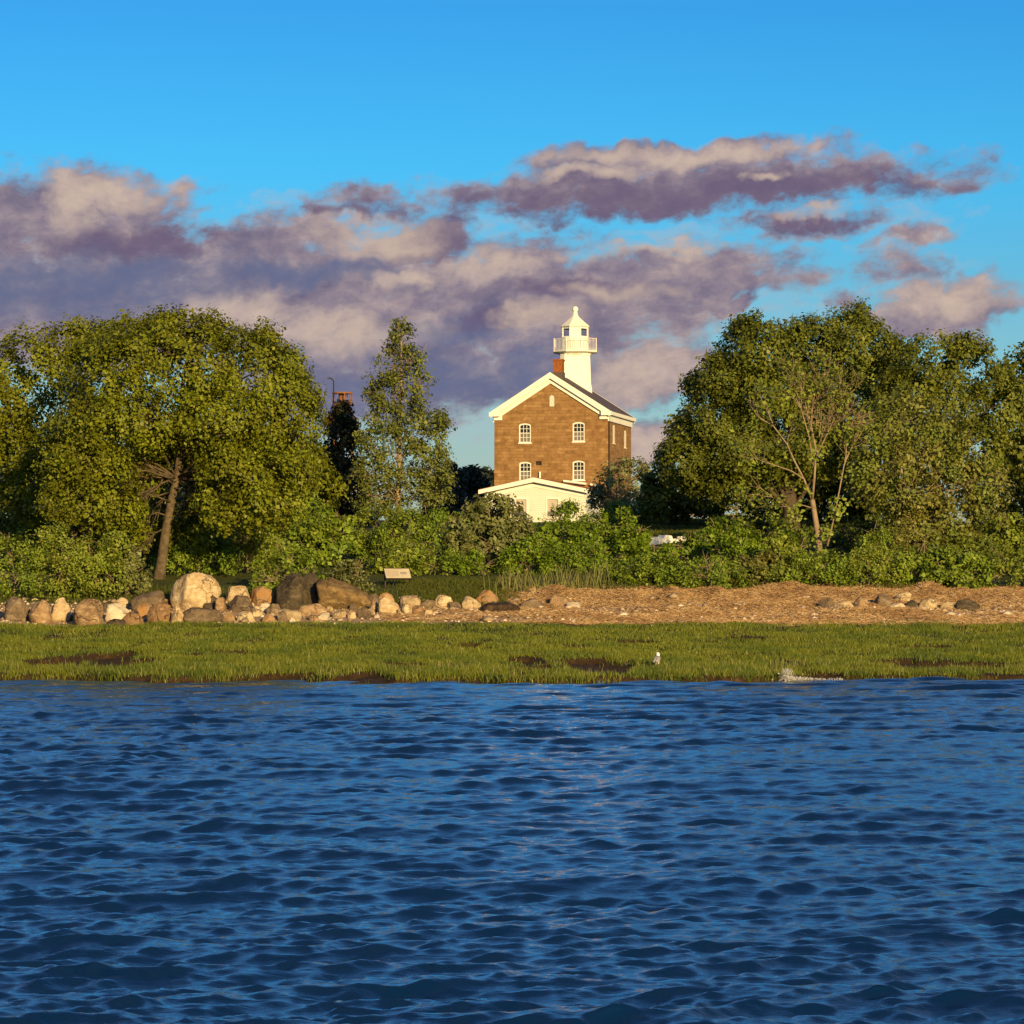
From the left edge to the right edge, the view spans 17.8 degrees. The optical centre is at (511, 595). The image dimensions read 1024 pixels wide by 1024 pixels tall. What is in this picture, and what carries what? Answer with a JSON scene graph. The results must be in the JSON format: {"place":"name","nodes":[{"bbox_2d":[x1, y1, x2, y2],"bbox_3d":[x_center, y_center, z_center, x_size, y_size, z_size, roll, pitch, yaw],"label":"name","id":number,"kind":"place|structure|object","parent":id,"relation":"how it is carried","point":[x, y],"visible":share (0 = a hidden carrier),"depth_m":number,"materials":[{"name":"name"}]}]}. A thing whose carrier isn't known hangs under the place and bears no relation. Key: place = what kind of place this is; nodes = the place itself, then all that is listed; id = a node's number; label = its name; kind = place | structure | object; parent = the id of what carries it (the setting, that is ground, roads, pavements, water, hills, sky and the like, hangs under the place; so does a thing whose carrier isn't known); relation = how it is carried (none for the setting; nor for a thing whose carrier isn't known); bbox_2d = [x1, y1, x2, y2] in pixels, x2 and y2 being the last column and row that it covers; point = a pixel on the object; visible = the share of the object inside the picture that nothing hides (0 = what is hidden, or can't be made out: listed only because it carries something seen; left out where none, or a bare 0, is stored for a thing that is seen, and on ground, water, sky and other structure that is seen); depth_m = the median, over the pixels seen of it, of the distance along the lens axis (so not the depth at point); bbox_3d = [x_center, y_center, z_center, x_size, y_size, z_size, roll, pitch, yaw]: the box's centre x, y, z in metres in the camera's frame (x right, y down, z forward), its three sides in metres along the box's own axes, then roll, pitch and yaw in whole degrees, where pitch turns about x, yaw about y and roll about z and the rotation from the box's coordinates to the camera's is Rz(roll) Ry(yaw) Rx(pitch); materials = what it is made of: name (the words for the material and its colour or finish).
{"place":"outdoors","nodes":[
{"label":"outdoors","id":0,"kind":"place"},
{"bbox_2d":[0,676,1023,1023],"bbox_3d":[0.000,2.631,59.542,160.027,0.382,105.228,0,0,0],"label":"water","id":1,"kind":"structure","parent":0,"point":[526,852],"depth_m":33.10,"materials":[{"name":"blue liquid"}]},
{"bbox_2d":[0,618,1023,683],"bbox_3d":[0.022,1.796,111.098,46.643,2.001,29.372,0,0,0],"label":"marsh grass","id":2,"kind":"structure","parent":0,"point":[436,655],"depth_m":111.94,"materials":[{"name":"plant"}]},
{"bbox_2d":[0,520,1023,683],"bbox_3d":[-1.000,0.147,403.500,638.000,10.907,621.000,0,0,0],"label":"ground","id":3,"kind":"structure","parent":0,"point":[362,677],"depth_m":115.44,"materials":[{"name":"plant"}]},
{"bbox_2d":[3,597,29,621],"bbox_3d":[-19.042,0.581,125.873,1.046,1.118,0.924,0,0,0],"label":"boulder","id":4,"kind":"object","parent":3,"relation":"on","point":[17,609],"visible":0.93,"depth_m":125.55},
{"bbox_2d":[0,530,56,600],"bbox_3d":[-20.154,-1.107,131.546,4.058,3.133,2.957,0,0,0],"label":"shrub","id":5,"kind":"object","parent":3,"relation":"on","point":[22,563],"visible":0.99,"depth_m":131.31,"materials":[{"name":"green plant"}]},
{"bbox_2d":[28,599,51,623],"bbox_3d":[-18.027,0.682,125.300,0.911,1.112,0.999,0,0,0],"label":"boulder","id":6,"kind":"object","parent":3,"relation":"on","point":[39,612],"visible":0.81,"depth_m":124.91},
{"bbox_2d":[0,493,80,561],"bbox_3d":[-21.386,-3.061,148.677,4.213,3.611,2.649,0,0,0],"label":"shrub","id":7,"kind":"object","parent":3,"relation":"on","point":[9,528],"visible":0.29,"depth_m":148.33,"materials":[{"name":"green plant"}]},
{"bbox_2d":[27,522,89,599],"bbox_3d":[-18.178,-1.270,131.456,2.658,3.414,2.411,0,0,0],"label":"shrub","id":8,"kind":"object","parent":3,"relation":"on","point":[51,537],"visible":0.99,"depth_m":131.16,"materials":[{"name":"green plant"}]},
{"bbox_2d":[51,597,70,621],"bbox_3d":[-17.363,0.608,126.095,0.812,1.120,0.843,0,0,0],"label":"boulder","id":9,"kind":"object","parent":3,"relation":"on","point":[60,610],"visible":0.95,"depth_m":125.77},
{"bbox_2d":[0,313,136,562],"bbox_3d":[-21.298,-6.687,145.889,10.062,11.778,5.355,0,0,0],"label":"maple tree","id":10,"kind":"object","parent":3,"relation":"on","point":[44,357],"visible":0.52,"depth_m":144.97,"materials":[{"name":"green plant"}]},
{"bbox_2d":[54,499,117,560],"bbox_3d":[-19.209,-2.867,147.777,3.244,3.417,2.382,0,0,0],"label":"shrub","id":11,"kind":"object","parent":3,"relation":"on","point":[77,529],"visible":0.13,"depth_m":147.14,"materials":[{"name":"green plant"}]},
{"bbox_2d":[74,599,103,624],"bbox_3d":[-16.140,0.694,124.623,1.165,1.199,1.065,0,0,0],"label":"boulder","id":12,"kind":"object","parent":3,"relation":"on","point":[88,611],"visible":0.84,"depth_m":124.23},
{"bbox_2d":[54,529,139,599],"bbox_3d":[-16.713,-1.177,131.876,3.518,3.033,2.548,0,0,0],"label":"shrub","id":13,"kind":"object","parent":3,"relation":"on","point":[96,565],"visible":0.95,"depth_m":131.38,"materials":[{"name":"green plant"}]},
{"bbox_2d":[105,603,129,620],"bbox_3d":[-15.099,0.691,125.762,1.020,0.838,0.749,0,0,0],"label":"boulder","id":14,"kind":"object","parent":3,"relation":"on","point":[116,611],"visible":0.69,"depth_m":125.49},
{"bbox_2d":[99,543,153,598],"bbox_3d":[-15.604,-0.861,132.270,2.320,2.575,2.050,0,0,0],"label":"shrub","id":15,"kind":"object","parent":3,"relation":"on","point":[142,580],"visible":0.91,"depth_m":131.95,"materials":[{"name":"green plant"}]},
{"bbox_2d":[94,506,160,565],"bbox_3d":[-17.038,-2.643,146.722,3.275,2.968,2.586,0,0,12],"label":"shrub","id":16,"kind":"object","parent":3,"relation":"on","point":[146,519],"visible":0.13,"depth_m":146.72,"materials":[{"name":"green plant"}]},
{"bbox_2d":[130,590,164,611],"bbox_3d":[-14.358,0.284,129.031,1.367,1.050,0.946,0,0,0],"label":"boulder","id":17,"kind":"object","parent":3,"relation":"on","point":[152,598],"visible":0.68,"depth_m":128.72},
{"bbox_2d":[115,465,192,553],"bbox_3d":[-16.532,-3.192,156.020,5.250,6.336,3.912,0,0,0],"label":"sapling","id":18,"kind":"object","parent":3,"relation":"on","point":[152,501],"visible":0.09,"depth_m":154.94,"materials":[{"name":"green plant"}]},
{"bbox_2d":[147,602,171,622],"bbox_3d":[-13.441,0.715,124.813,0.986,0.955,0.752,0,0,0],"label":"boulder","id":19,"kind":"object","parent":3,"relation":"on","point":[160,611],"visible":0.84,"depth_m":124.62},
{"bbox_2d":[30,302,332,578],"bbox_3d":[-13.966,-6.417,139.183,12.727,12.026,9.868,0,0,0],"label":"maple tree","id":20,"kind":"object","parent":3,"relation":"on","point":[213,467],"visible":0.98,"depth_m":136.71,"materials":[{"name":"green plant"}]},
{"bbox_2d":[148,524,241,575],"bbox_3d":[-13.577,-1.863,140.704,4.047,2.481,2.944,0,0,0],"label":"shrub","id":21,"kind":"object","parent":3,"relation":"on","point":[225,557],"visible":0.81,"depth_m":140.38,"materials":[{"name":"green plant"}]},
{"bbox_2d":[170,572,220,609],"bbox_3d":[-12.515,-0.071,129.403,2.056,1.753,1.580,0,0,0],"label":"boulder","id":22,"kind":"object","parent":3,"relation":"on","point":[193,589],"visible":0.81,"depth_m":128.90,"materials":[{"name":"stone"}]},
{"bbox_2d":[182,607,222,622],"bbox_3d":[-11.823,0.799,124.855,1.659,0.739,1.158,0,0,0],"label":"boulder","id":23,"kind":"object","parent":3,"relation":"on","point":[196,614],"visible":0.86,"depth_m":124.45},
{"bbox_2d":[0,579,428,606],"bbox_3d":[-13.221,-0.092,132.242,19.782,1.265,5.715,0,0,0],"label":"bank grass","id":24,"kind":"structure","parent":3,"relation":"on","point":[224,590],"depth_m":132.35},
{"bbox_2d":[225,585,250,602],"bbox_3d":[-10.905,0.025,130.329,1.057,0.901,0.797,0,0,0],"label":"boulder","id":25,"kind":"object","parent":3,"relation":"on","point":[232,592],"visible":0.63,"depth_m":130.09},
{"bbox_2d":[228,595,252,612],"bbox_3d":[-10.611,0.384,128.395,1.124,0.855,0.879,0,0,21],"label":"boulder","id":26,"kind":"object","parent":3,"relation":"on","point":[239,603],"visible":0.69,"depth_m":128.12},
{"bbox_2d":[199,523,286,573],"bbox_3d":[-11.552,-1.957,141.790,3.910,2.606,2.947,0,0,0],"label":"shrub","id":27,"kind":"object","parent":3,"relation":"on","point":[246,552],"visible":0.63,"depth_m":141.48,"materials":[{"name":"green plant"}]},
{"bbox_2d":[250,586,274,605],"bbox_3d":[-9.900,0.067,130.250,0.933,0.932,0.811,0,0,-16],"label":"boulder","id":28,"kind":"object","parent":3,"relation":"on","point":[260,595],"visible":0.8,"depth_m":129.95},
{"bbox_2d":[246,538,329,594],"bbox_3d":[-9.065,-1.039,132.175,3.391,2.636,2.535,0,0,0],"label":"shrub","id":29,"kind":"object","parent":3,"relation":"on","point":[306,564],"visible":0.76,"depth_m":132.35,"materials":[{"name":"green plant"}]},
{"bbox_2d":[257,510,323,567],"bbox_3d":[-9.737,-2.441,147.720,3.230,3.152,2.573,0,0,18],"label":"shrub","id":30,"kind":"object","parent":3,"relation":"on","point":[287,535],"visible":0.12,"depth_m":147.43,"materials":[{"name":"green plant"}]},
{"bbox_2d":[276,573,307,609],"bbox_3d":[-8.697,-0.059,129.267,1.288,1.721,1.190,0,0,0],"label":"boulder","id":31,"kind":"object","parent":3,"relation":"on","point":[291,591],"visible":0.75,"depth_m":128.89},
{"bbox_2d":[269,478,330,519],"bbox_3d":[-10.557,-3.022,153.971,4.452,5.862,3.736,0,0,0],"label":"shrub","id":32,"kind":"object","parent":3,"relation":"on","point":[310,502],"visible":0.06,"depth_m":153.43,"materials":[{"name":"green plant"}]},
{"bbox_2d":[303,572,318,604],"bbox_3d":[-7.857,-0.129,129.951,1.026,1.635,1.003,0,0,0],"label":"boulder","id":33,"kind":"object","parent":3,"relation":"on","point":[312,579],"visible":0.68,"depth_m":129.56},
{"bbox_2d":[299,603,327,615],"bbox_3d":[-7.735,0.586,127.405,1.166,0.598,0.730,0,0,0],"label":"boulder","id":34,"kind":"object","parent":3,"relation":"on","point":[309,609],"visible":0.73,"depth_m":127.18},
{"bbox_2d":[272,512,368,567],"bbox_3d":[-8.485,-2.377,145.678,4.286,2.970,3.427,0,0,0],"label":"shrub","id":35,"kind":"object","parent":3,"relation":"on","point":[325,534],"visible":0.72,"depth_m":145.18,"materials":[{"name":"green plant"}]},
{"bbox_2d":[295,439,350,521],"bbox_3d":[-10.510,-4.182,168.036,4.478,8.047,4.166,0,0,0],"label":"backing tree","id":36,"kind":"object","parent":3,"relation":"on","point":[332,490],"visible":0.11,"depth_m":167.92,"materials":[{"name":"green plant"}]},
{"bbox_2d":[316,577,370,609],"bbox_3d":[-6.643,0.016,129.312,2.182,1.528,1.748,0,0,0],"label":"boulder","id":37,"kind":"object","parent":3,"relation":"on","point":[334,593],"visible":0.85,"depth_m":128.74,"materials":[{"name":"stone"}]},
{"bbox_2d":[312,398,377,525],"bbox_3d":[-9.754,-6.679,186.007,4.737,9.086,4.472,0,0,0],"label":"cedar tree","id":38,"kind":"object","parent":3,"relation":"on","point":[345,427],"visible":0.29,"depth_m":185.41,"materials":[{"name":"green plant"}]},
{"bbox_2d":[327,557,379,593],"bbox_3d":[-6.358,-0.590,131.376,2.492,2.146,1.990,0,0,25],"label":"shrub","id":39,"kind":"object","parent":3,"relation":"on","point":[349,573],"visible":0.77,"depth_m":131.48,"materials":[{"name":"green plant"}]},
{"bbox_2d":[328,503,409,564],"bbox_3d":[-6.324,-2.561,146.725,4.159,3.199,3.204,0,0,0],"label":"shrub","id":40,"kind":"object","parent":3,"relation":"on","point":[385,513],"visible":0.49,"depth_m":146.47,"materials":[{"name":"green plant"}]},
{"bbox_2d":[377,597,398,614],"bbox_3d":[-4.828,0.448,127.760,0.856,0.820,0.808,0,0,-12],"label":"boulder","id":41,"kind":"object","parent":3,"relation":"on","point":[387,605],"visible":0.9,"depth_m":127.49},
{"bbox_2d":[364,541,430,575],"bbox_3d":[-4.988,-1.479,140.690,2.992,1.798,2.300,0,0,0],"label":"shrub","id":42,"kind":"object","parent":3,"relation":"on","point":[397,557],"visible":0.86,"depth_m":140.24,"materials":[{"name":"green plant"}]},
{"bbox_2d":[383,568,411,587],"bbox_3d":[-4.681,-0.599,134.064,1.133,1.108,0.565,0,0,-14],"label":"information sign","id":43,"kind":"object","parent":3,"relation":"on","point":[397,573],"visible":0.92,"depth_m":134.01,"materials":[{"name":"grey metal"}]},
{"bbox_2d":[349,316,459,524],"bbox_3d":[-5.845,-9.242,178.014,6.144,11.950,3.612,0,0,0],"label":"pear tree","id":44,"kind":"object","parent":3,"relation":"on","point":[393,492],"visible":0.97,"depth_m":177.62,"materials":[{"name":"green plant"}]},
{"bbox_2d":[366,506,447,567],"bbox_3d":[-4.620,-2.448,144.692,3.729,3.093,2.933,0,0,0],"label":"shrub","id":45,"kind":"object","parent":3,"relation":"on","point":[412,517],"visible":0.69,"depth_m":144.72,"materials":[{"name":"green plant"}]},
{"bbox_2d":[406,541,471,575],"bbox_3d":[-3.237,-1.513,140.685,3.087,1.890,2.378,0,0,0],"label":"shrub","id":46,"kind":"object","parent":3,"relation":"on","point":[450,554],"visible":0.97,"depth_m":140.43,"materials":[{"name":"green plant"}]},
{"bbox_2d":[411,506,477,557],"bbox_3d":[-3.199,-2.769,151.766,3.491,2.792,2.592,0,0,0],"label":"shrub","id":47,"kind":"object","parent":3,"relation":"on","point":[439,515],"visible":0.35,"depth_m":151.52,"materials":[{"name":"green plant"}]},
{"bbox_2d":[432,459,469,520],"bbox_3d":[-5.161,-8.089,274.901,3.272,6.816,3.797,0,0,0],"label":"distant evergreen","id":48,"kind":"object","parent":3,"relation":"on","point":[462,490],"visible":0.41,"depth_m":274.28,"materials":[{"name":"green plant"}]},
{"bbox_2d":[387,576,530,604],"bbox_3d":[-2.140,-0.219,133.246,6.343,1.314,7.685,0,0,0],"label":"bank grass","id":49,"kind":"structure","parent":3,"relation":"on","point":[474,593],"depth_m":133.59,"materials":[{"name":"plant"}]},
{"bbox_2d":[443,547,498,575],"bbox_3d":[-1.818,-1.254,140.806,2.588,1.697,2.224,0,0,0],"label":"shrub","id":50,"kind":"object","parent":3,"relation":"on","point":[473,559],"visible":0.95,"depth_m":140.44,"materials":[{"name":"green plant"}]},
{"bbox_2d":[461,464,490,521],"bbox_3d":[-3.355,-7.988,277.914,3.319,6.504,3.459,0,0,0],"label":"distant evergreen","id":51,"kind":"object","parent":3,"relation":"on","point":[477,481],"visible":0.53,"depth_m":277.47,"materials":[{"name":"green plant"}]},
{"bbox_2d":[441,491,535,568],"bbox_3d":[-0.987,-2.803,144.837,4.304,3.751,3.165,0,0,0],"label":"shrub","id":52,"kind":"object","parent":3,"relation":"on","point":[504,531],"visible":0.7,"depth_m":144.40,"materials":[{"name":"green plant"}]},
{"bbox_2d":[478,602,519,611],"bbox_3d":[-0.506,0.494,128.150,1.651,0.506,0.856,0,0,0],"label":"rock","id":53,"kind":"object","parent":3,"relation":"on","point":[498,606],"depth_m":127.79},
{"bbox_2d":[0,591,1023,625],"bbox_3d":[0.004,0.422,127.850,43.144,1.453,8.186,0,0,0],"label":"pebbles","id":54,"kind":"object","parent":3,"relation":"on","point":[673,595],"visible":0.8,"depth_m":127.77,"materials":[{"name":"stone"}]},
{"bbox_2d":[481,566,561,594],"bbox_3d":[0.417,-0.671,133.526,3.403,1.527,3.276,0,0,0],"label":"reeds","id":55,"kind":"object","parent":3,"relation":"on","point":[515,584],"visible":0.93,"depth_m":133.79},
{"bbox_2d":[494,532,552,575],"bbox_3d":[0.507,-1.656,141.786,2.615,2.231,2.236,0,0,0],"label":"shrub","id":56,"kind":"object","parent":3,"relation":"on","point":[531,548],"visible":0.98,"depth_m":141.44,"materials":[{"name":"green plant"}]},
{"bbox_2d":[478,477,600,521],"bbox_3d":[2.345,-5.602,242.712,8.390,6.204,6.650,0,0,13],"label":"annex","id":57,"kind":"object","parent":3,"relation":"on","point":[535,496],"visible":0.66,"depth_m":239.80,"materials":[{"name":"white paint"}]},
{"bbox_2d":[520,515,569,551],"bbox_3d":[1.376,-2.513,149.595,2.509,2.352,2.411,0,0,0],"label":"shrub","id":58,"kind":"object","parent":3,"relation":"on","point":[545,530],"visible":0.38,"depth_m":149.40,"materials":[{"name":"green plant"}]},
{"bbox_2d":[489,306,635,499],"bbox_3d":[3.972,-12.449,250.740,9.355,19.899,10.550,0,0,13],"label":"lighthouse","id":59,"kind":"object","parent":3,"relation":"on","point":[562,421],"visible":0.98,"depth_m":246.24,"materials":[{"name":"brick"}]},
{"bbox_2d":[518,423,531,443],"bbox_3d":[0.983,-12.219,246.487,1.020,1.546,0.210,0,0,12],"label":"window","id":60,"kind":"structure","parent":59,"relation":"in","point":[525,428],"depth_m":246.54,"materials":[{"name":"white paint"}]},
{"bbox_2d":[572,422,584,442],"bbox_3d":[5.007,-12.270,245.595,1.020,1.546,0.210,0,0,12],"label":"window","id":61,"kind":"structure","parent":59,"relation":"in","point":[578,427],"depth_m":245.64,"materials":[{"name":"white paint"}]},
{"bbox_2d":[572,461,584,480],"bbox_3d":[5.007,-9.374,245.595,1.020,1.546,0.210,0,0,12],"label":"window","id":62,"kind":"structure","parent":59,"relation":"in","point":[578,466],"depth_m":245.64,"materials":[{"name":"white paint"}]},
{"bbox_2d":[543,497,593,555],"bbox_3d":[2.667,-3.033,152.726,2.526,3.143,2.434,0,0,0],"label":"shrub","id":63,"kind":"object","parent":3,"relation":"on","point":[569,509],"visible":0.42,"depth_m":152.69,"materials":[{"name":"green plant"}]},
{"bbox_2d":[537,558,617,589],"bbox_3d":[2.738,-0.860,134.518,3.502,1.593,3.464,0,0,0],"label":"reeds","id":64,"kind":"object","parent":3,"relation":"on","point":[565,583],"visible":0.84,"depth_m":134.21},
{"bbox_2d":[531,539,626,573],"bbox_3d":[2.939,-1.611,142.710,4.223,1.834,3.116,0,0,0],"label":"shrub","id":65,"kind":"object","parent":3,"relation":"on","point":[573,557],"visible":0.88,"depth_m":142.18,"materials":[{"name":"green plant"}]},
{"bbox_2d":[564,505,652,559],"bbox_3d":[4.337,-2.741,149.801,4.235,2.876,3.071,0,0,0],"label":"shrub","id":66,"kind":"object","parent":3,"relation":"on","point":[576,532],"visible":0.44,"depth_m":149.51,"materials":[{"name":"green plant"}]},
{"bbox_2d":[584,455,658,519],"bbox_3d":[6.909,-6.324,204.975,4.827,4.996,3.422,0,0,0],"label":"grey tree","id":67,"kind":"object","parent":3,"relation":"on","point":[598,492],"visible":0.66,"depth_m":204.83,"materials":[{"name":"green plant"}]},
{"bbox_2d":[596,500,667,522],"bbox_3d":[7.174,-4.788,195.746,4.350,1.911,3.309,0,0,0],"label":"shrub","id":68,"kind":"object","parent":3,"relation":"on","point":[611,507],"visible":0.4,"depth_m":195.51,"materials":[{"name":"green plant"}]},
{"bbox_2d":[609,522,663,564],"bbox_3d":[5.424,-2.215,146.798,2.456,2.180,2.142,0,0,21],"label":"shrub","id":69,"kind":"object","parent":3,"relation":"on","point":[634,545],"visible":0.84,"depth_m":146.55,"materials":[{"name":"green plant"}]},
{"bbox_2d":[609,549,698,586],"bbox_3d":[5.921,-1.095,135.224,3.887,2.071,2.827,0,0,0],"label":"shrub","id":70,"kind":"object","parent":3,"relation":"on","point":[642,571],"visible":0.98,"depth_m":134.91,"materials":[{"name":"green plant"}]},
{"bbox_2d":[632,451,708,526],"bbox_3d":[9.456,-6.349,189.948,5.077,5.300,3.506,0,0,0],"label":"holly tree","id":71,"kind":"object","parent":3,"relation":"on","point":[655,501],"visible":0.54,"depth_m":189.26,"materials":[{"name":"green plant"}]},
{"bbox_2d":[600,518,764,536],"bbox_3d":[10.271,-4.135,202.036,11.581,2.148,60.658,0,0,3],"label":"lawn grass","id":72,"kind":"structure","parent":3,"relation":"on","point":[657,528],"depth_m":180.26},
{"bbox_2d":[655,530,719,563],"bbox_3d":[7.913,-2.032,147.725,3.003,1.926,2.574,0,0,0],"label":"shrub","id":73,"kind":"object","parent":3,"relation":"on","point":[695,544],"visible":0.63,"depth_m":147.44,"materials":[{"name":"green plant"}]},
{"bbox_2d":[380,580,1023,625],"bbox_3d":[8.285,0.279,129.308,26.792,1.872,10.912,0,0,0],"label":"straw","id":74,"kind":"object","parent":3,"relation":"on","point":[752,595],"visible":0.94,"depth_m":129.26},
{"bbox_2d":[668,549,752,588],"bbox_3d":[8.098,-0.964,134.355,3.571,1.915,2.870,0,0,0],"label":"shrub","id":75,"kind":"object","parent":3,"relation":"on","point":[718,573],"visible":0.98,"depth_m":134.05,"materials":[{"name":"green plant"}]},
{"bbox_2d":[691,514,749,559],"bbox_3d":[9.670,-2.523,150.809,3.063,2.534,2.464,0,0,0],"label":"shrub","id":76,"kind":"object","parent":3,"relation":"on","point":[714,527],"visible":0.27,"depth_m":150.63,"materials":[{"name":"green plant"}]},
{"bbox_2d":[710,524,767,573],"bbox_3d":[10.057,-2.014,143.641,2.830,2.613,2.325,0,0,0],"label":"shrub","id":77,"kind":"object","parent":3,"relation":"on","point":[729,540],"visible":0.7,"depth_m":143.65,"materials":[{"name":"green plant"}]},
{"bbox_2d":[706,512,782,532],"bbox_3d":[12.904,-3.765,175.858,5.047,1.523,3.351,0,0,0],"label":"shrub","id":78,"kind":"object","parent":3,"relation":"on","point":[757,525],"visible":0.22,"depth_m":175.31,"materials":[{"name":"green plant"}]},
{"bbox_2d":[696,448,807,525],"bbox_3d":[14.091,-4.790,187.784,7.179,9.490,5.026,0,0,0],"label":"backing tree","id":79,"kind":"object","parent":3,"relation":"on","point":[707,511],"visible":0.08,"depth_m":187.20,"materials":[{"name":"green plant"}]},
{"bbox_2d":[725,549,804,586],"bbox_3d":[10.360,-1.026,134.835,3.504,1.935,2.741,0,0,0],"label":"shrub","id":80,"kind":"object","parent":3,"relation":"on","point":[765,564],"visible":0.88,"depth_m":134.30,"materials":[{"name":"green plant"}]},
{"bbox_2d":[652,296,923,532],"bbox_3d":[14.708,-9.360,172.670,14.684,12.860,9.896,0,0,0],"label":"oak tree","id":81,"kind":"object","parent":3,"relation":"on","point":[728,385],"visible":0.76,"depth_m":170.10,"materials":[{"name":"green plant"}]},
{"bbox_2d":[765,532,811,577],"bbox_3d":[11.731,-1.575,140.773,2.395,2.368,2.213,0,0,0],"label":"shrub","id":82,"kind":"object","parent":3,"relation":"on","point":[783,544],"visible":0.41,"depth_m":140.75,"materials":[{"name":"green plant"}]},
{"bbox_2d":[761,521,821,541],"bbox_3d":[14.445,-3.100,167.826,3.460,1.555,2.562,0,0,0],"label":"shrub","id":83,"kind":"object","parent":3,"relation":"on","point":[798,535],"visible":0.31,"depth_m":167.44,"materials":[{"name":"green plant"}]},
{"bbox_2d":[725,339,877,573],"bbox_3d":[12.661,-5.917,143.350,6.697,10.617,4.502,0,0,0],"label":"half bare tree","id":84,"kind":"object","parent":3,"relation":"on","point":[800,389],"visible":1,"depth_m":142.86,"materials":[{"name":"green plant"}]},
{"bbox_2d":[774,547,859,586],"bbox_3d":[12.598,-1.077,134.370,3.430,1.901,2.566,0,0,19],"label":"shrub","id":85,"kind":"object","parent":3,"relation":"on","point":[799,557],"visible":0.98,"depth_m":133.99,"materials":[{"name":"green plant"}]},
{"bbox_2d":[757,447,883,526],"bbox_3d":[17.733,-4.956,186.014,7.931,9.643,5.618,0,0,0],"label":"backing tree","id":86,"kind":"object","parent":3,"relation":"on","point":[821,494],"visible":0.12,"depth_m":184.95,"materials":[{"name":"green plant"}]},
{"bbox_2d":[824,515,890,552],"bbox_3d":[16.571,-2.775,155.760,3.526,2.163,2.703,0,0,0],"label":"shrub","id":87,"kind":"object","parent":3,"relation":"on","point":[841,540],"visible":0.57,"depth_m":155.64,"materials":[{"name":"green plant"}]},
{"bbox_2d":[821,545,902,586],"bbox_3d":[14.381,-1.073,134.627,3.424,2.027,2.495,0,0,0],"label":"shrub","id":88,"kind":"object","parent":3,"relation":"on","point":[869,567],"visible":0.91,"depth_m":134.36,"materials":[{"name":"green plant"}]},
{"bbox_2d":[846,521,903,577],"bbox_3d":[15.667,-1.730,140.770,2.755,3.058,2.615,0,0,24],"label":"shrub","id":89,"kind":"object","parent":3,"relation":"on","point":[881,536],"visible":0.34,"depth_m":140.81,"materials":[{"name":"green plant"}]},
{"bbox_2d":[827,432,945,526],"bbox_3d":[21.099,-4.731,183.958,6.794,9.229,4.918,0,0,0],"label":"backing tree","id":90,"kind":"object","parent":3,"relation":"on","point":[860,515],"visible":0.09,"depth_m":183.26,"materials":[{"name":"green plant"}]},
{"bbox_2d":[870,540,944,584],"bbox_3d":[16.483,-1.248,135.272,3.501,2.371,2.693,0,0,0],"label":"shrub","id":91,"kind":"object","parent":3,"relation":"on","point":[906,563],"visible":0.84,"depth_m":134.75,"materials":[{"name":"green plant"}]},
{"bbox_2d":[870,525,950,565],"bbox_3d":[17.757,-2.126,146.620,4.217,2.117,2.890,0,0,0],"label":"shrub","id":92,"kind":"object","parent":3,"relation":"on","point":[933,538],"visible":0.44,"depth_m":146.35,"materials":[{"name":"green plant"}]},
{"bbox_2d":[833,380,1017,551],"bbox_3d":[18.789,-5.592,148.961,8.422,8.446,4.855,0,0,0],"label":"locust tree","id":93,"kind":"object","parent":3,"relation":"on","point":[911,505],"visible":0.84,"depth_m":148.26,"materials":[{"name":"green plant"}]},
{"bbox_2d":[866,328,1023,534],"bbox_3d":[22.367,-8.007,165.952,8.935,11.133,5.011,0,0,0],"label":"oak tree","id":94,"kind":"object","parent":3,"relation":"on","point":[966,350],"visible":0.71,"depth_m":165.08,"materials":[{"name":"green plant"}]},
{"bbox_2d":[918,545,996,589],"bbox_3d":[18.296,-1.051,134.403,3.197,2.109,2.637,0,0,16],"label":"shrub","id":95,"kind":"object","parent":3,"relation":"on","point":[954,568],"visible":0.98,"depth_m":133.92,"materials":[{"name":"green plant"}]},
{"bbox_2d":[920,523,997,554],"bbox_3d":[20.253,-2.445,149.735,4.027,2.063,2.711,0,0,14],"label":"shrub","id":96,"kind":"object","parent":3,"relation":"on","point":[978,545],"visible":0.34,"depth_m":149.18,"materials":[{"name":"green plant"}]},
{"bbox_2d":[958,444,1023,524],"bbox_3d":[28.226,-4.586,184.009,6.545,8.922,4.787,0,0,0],"label":"backing tree","id":97,"kind":"object","parent":3,"relation":"on","point":[1014,507],"visible":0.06,"depth_m":182.97,"materials":[{"name":"green plant"}]},
{"bbox_2d":[969,541,1023,588],"bbox_3d":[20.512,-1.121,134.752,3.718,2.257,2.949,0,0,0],"label":"shrub","id":98,"kind":"object","parent":3,"relation":"on","point":[1000,554],"visible":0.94,"depth_m":134.56,"materials":[{"name":"green plant"}]},
{"bbox_2d":[975,512,1023,556],"bbox_3d":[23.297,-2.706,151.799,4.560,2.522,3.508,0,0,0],"label":"shrub","id":99,"kind":"object","parent":3,"relation":"on","point":[1012,531],"visible":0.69,"depth_m":151.40,"materials":[{"name":"green plant"}]},
{"bbox_2d":[988,341,1023,501],"bbox_3d":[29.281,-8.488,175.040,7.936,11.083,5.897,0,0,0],"label":"oak tree","id":100,"kind":"object","parent":3,"relation":"on","point":[1013,464],"visible":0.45,"depth_m":175.08,"materials":[{"name":"green plant"}]},
{"bbox_2d":[0,0,1023,522],"label":"sky","id":101,"kind":"structure","parent":0,"point":[479,173],"materials":[{"name":"blue"}]},
{"bbox_2d":[1,656,1023,679],"bbox_3d":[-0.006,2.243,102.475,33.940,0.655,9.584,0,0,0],"label":"tall marsh grass","id":102,"kind":"structure","parent":0,"point":[568,667],"depth_m":102.22,"materials":[{"name":"plant"}]},
{"bbox_2d":[579,575,1000,589],"bbox_3d":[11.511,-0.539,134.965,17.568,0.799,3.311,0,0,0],"label":"verge grass","id":103,"kind":"structure","parent":0,"point":[637,584],"depth_m":134.13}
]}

